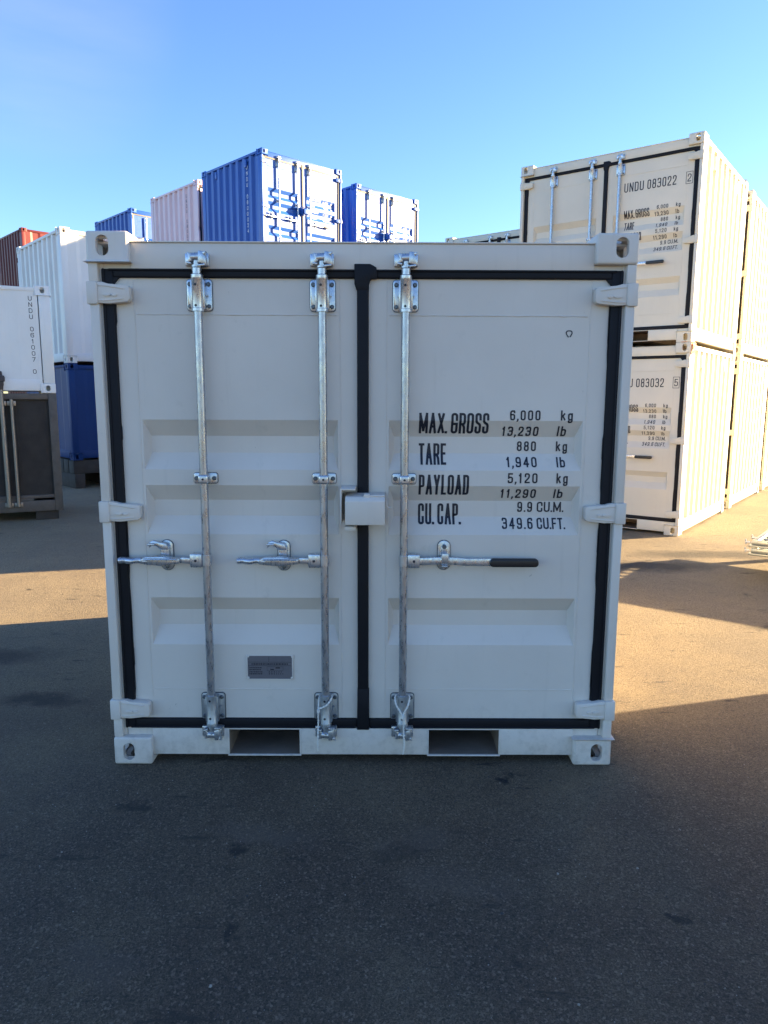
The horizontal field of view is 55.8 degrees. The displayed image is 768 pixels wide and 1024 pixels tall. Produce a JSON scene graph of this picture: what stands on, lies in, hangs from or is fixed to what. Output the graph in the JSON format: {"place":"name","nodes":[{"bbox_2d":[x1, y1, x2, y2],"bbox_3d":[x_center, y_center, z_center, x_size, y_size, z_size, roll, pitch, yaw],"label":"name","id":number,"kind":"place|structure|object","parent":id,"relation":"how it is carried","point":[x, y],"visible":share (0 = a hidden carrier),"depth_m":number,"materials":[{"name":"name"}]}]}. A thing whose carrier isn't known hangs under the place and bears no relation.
{"place":"outdoors","nodes":[
{"label":"outdoors","id":0,"kind":"place"},
{"bbox_2d":[8,391,26,393],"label":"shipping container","id":1,"kind":"object","parent":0,"point":[16,392],"depth_m":24.28,"materials":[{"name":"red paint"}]},
{"bbox_2d":[0,227,47,285],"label":"shipping container","id":2,"kind":"object","parent":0,"point":[10,243],"visible":0.12,"depth_m":23.19,"materials":[{"name":"red metal"}]},
{"bbox_2d":[94,208,151,240],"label":"shipping container","id":3,"kind":"object","parent":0,"point":[134,222],"visible":0.11,"depth_m":20.32,"materials":[{"name":"blue metal"}]},
{"bbox_2d":[132,213,151,240],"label":"door","id":4,"kind":"structure","parent":3,"relation":"in","point":[139,224],"depth_m":20.26,"materials":[{"name":"blue paint"}]},
{"bbox_2d":[150,179,203,240],"bbox_3d":[-4.483,-7.091,19.084,2.220,2.280,2.545,-8,12,-43],"label":"shipping container","id":5,"kind":"object","parent":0,"point":[177,214],"visible":0.19,"depth_m":18.13,"materials":[{"name":"metal"}]},
{"bbox_2d":[199,186,203,240],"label":"door","id":6,"kind":"structure","parent":5,"relation":"in","point":[200,187],"depth_m":17.54,"materials":[{"name":"white paint"}]},
{"bbox_2d":[202,147,341,241],"bbox_3d":[-2.578,-6.737,16.866,2.220,2.280,2.545,-8,12,-43],"label":"shipping container","id":7,"kind":"object","parent":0,"point":[261,194],"visible":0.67,"depth_m":15.99,"materials":[{"name":"blue metal"}]},
{"bbox_2d":[260,155,301,241],"bbox_3d":[-2.207,-6.561,15.679,1.082,1.962,0.098,-8,12,-43],"label":"door","id":8,"kind":"structure","parent":7,"relation":"in","point":[288,178],"depth_m":15.66,"materials":[{"name":"blue paint"}]},
{"bbox_2d":[301,165,341,241],"bbox_3d":[-1.414,-6.684,16.434,1.140,1.986,0.098,-8,12,-43],"label":"door","id":9,"kind":"structure","parent":7,"relation":"in","point":[324,186],"depth_m":16.41,"materials":[{"name":"blue paint"}]},
{"bbox_2d":[341,183,418,241],"bbox_3d":[-0.693,-7.117,19.342,2.220,2.280,2.545,-8,12,-43],"label":"shipping container","id":10,"kind":"object","parent":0,"point":[369,215],"visible":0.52,"depth_m":18.21,"materials":[{"name":"metal"}]},
{"bbox_2d":[355,190,386,241],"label":"door","id":11,"kind":"structure","parent":10,"relation":"in","point":[376,207],"depth_m":18.09,"materials":[{"name":"blue paint"}]},
{"bbox_2d":[387,197,418,241],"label":"door","id":12,"kind":"structure","parent":10,"relation":"in","point":[405,214],"depth_m":18.85,"materials":[{"name":"blue paint"}]},
{"bbox_2d":[0,480,767,1023],"bbox_3d":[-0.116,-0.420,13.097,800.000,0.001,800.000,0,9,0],"label":"ground","id":13,"kind":"structure","parent":0,"point":[688,610],"depth_m":2.62,"materials":[{"name":"grey asphalt"}]},
{"bbox_2d":[0,371,63,519],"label":"steel crate","id":14,"kind":"object","parent":13,"relation":"on","point":[30,465],"visible":1,"depth_m":9.47,"materials":[{"name":"metal"}]},
{"bbox_2d":[0,285,55,393],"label":"shipping container","id":15,"kind":"object","parent":14,"relation":"on","point":[26,356],"visible":1,"depth_m":9.24,"materials":[{"name":"white metal"}]},
{"bbox_2d":[60,457,99,488],"bbox_3d":[-5.487,-0.911,14.479,2.200,0.500,2.400,-8,12,-42],"label":"timber base","id":16,"kind":"object","parent":13,"relation":"on","point":[75,474],"visible":0.23,"depth_m":13.06,"materials":[{"name":"grey wood"}]},
{"bbox_2d":[27,363,98,460],"bbox_3d":[-5.479,-1.997,14.306,2.220,1.720,2.450,-8,12,-42],"label":"shipping container","id":17,"kind":"object","parent":16,"relation":"on","point":[76,409],"visible":0.28,"depth_m":12.87,"materials":[{"name":"blue metal"}]},
{"bbox_2d":[16,226,93,365],"bbox_3d":[-5.503,-3.959,14.035,2.220,2.280,2.545,-8,12,-42],"label":"shipping container","id":18,"kind":"object","parent":17,"relation":"on","point":[54,260],"visible":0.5,"depth_m":12.63,"materials":[{"name":"white metal"}]},
{"bbox_2d":[83,231,638,764],"bbox_3d":[-0.092,-0.174,4.196,2.220,2.280,2.545,0,9,0],"label":"shipping container","id":19,"kind":"object","parent":13,"relation":"on","point":[363,483],"visible":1,"depth_m":3.08,"materials":[{"name":"white metal"}]},
{"bbox_2d":[86,268,357,727],"bbox_3d":[-0.654,-0.013,3.085,1.082,1.962,0.098,0,9,0],"label":"door","id":20,"kind":"structure","parent":19,"relation":"in","point":[260,334],"depth_m":3.08,"materials":[{"name":"grey paint"}]},
{"bbox_2d":[317,693,332,750],"bbox_3d":[-0.259,0.926,3.185,0.072,0.251,0.078,0,9,0],"label":"sealing cord","id":21,"kind":"object","parent":19,"relation":"hanging from","point":[318,710],"visible":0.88,"depth_m":3.16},
{"bbox_2d":[394,693,410,754],"bbox_3d":[0.080,0.932,3.180,0.076,0.264,0.073,-8,12,-43],"label":"sealing cord","id":22,"kind":"object","parent":19,"relation":"hanging from","point":[402,715],"visible":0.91,"depth_m":3.15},
{"bbox_2d":[354,264,638,729],"bbox_3d":[0.447,-0.017,3.087,1.140,1.986,0.098,0,9,0],"label":"door","id":23,"kind":"structure","parent":19,"relation":"in","point":[513,374],"depth_m":3.09,"materials":[{"name":"grey paint"}]},
{"bbox_2d":[0,533,767,1022],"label":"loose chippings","id":24,"kind":"object","parent":13,"relation":"on","point":[400,865],"visible":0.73,"depth_m":2.46,"materials":[{"name":"grey gravel"}]},
{"bbox_2d":[622,342,734,535],"bbox_3d":[3.308,-1.070,10.021,2.220,2.280,2.545,7,11,36],"label":"shipping container","id":25,"kind":"object","parent":13,"relation":"on","point":[678,428],"visible":0.23,"depth_m":8.78,"materials":[{"name":"white metal"}]},
{"bbox_2d":[519,131,747,352],"bbox_3d":[3.317,-3.303,9.672,2.220,2.280,2.545,7,11,36],"label":"shipping container","id":26,"kind":"object","parent":25,"relation":"on","point":[679,206],"visible":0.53,"depth_m":8.57,"materials":[{"name":"white metal"}]},
{"bbox_2d":[520,164,603,242],"bbox_3d":[2.196,-3.230,9.111,1.082,1.962,0.098,7,11,36],"label":"door","id":27,"kind":"structure","parent":26,"relation":"in","point":[572,193],"depth_m":9.00,"materials":[{"name":"beige paint"}]},
{"bbox_2d":[601,146,705,330],"bbox_3d":[3.081,-3.133,8.464,1.140,1.986,0.098,7,11,36],"label":"door","id":28,"kind":"structure","parent":26,"relation":"in","point":[658,192],"depth_m":8.39,"materials":[{"name":"beige paint"}]},
{"bbox_2d":[624,355,690,522],"bbox_3d":[3.072,-0.901,8.812,1.140,1.986,0.098,7,11,36],"label":"door","id":29,"kind":"structure","parent":25,"relation":"in","point":[657,383],"depth_m":8.69,"materials":[{"name":"beige paint"}]},
{"bbox_2d":[723,355,767,508],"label":"shipping container","id":30,"kind":"object","parent":13,"relation":"on","point":[748,405],"visible":0.11,"depth_m":11.39,"materials":[{"name":"white metal"}]},
{"bbox_2d":[724,364,740,497],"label":"door","id":31,"kind":"structure","parent":30,"relation":"in","point":[736,370],"depth_m":10.70,"materials":[{"name":"beige paint"}]},
{"bbox_2d":[735,190,767,360],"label":"shipping container","id":32,"kind":"object","parent":30,"relation":"on","point":[752,334],"visible":0.07,"depth_m":10.84,"materials":[{"name":"white metal"}]},
{"bbox_2d":[736,201,752,343],"bbox_3d":[4.740,-3.473,10.681,1.140,1.986,0.098,7,11,36],"label":"door","id":33,"kind":"structure","parent":32,"relation":"in","point":[744,273],"depth_m":10.36,"materials":[{"name":"beige paint"}]},
{"bbox_2d":[744,530,767,556],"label":"steel frame stack","id":34,"kind":"object","parent":13,"relation":"on","point":[759,544],"visible":1,"depth_m":6.59,"materials":[{"name":"white metal"}]},
{"bbox_2d":[759,383,767,489],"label":"shipping container","id":35,"kind":"object","parent":13,"relation":"on","point":[763,480],"visible":0.03,"depth_m":13.01,"materials":[{"name":"beige metal"}]},
{"bbox_2d":[759,383,767,480],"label":"door","id":36,"kind":"structure","parent":35,"relation":"in","point":[767,383],"depth_m":12.95,"materials":[{"name":"beige paint"}]},
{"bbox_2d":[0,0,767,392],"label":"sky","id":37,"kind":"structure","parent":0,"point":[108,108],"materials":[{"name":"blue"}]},
{"bbox_2d":[445,229,519,241],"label":"shipping container","id":38,"kind":"object","parent":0,"point":[510,236],"visible":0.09,"depth_m":12.72,"materials":[{"name":"white metal"}]},
{"bbox_2d":[497,236,519,241],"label":"door","id":39,"kind":"structure","parent":38,"relation":"in","point":[515,238],"depth_m":12.54,"materials":[{"name":"beige paint"}]}
]}

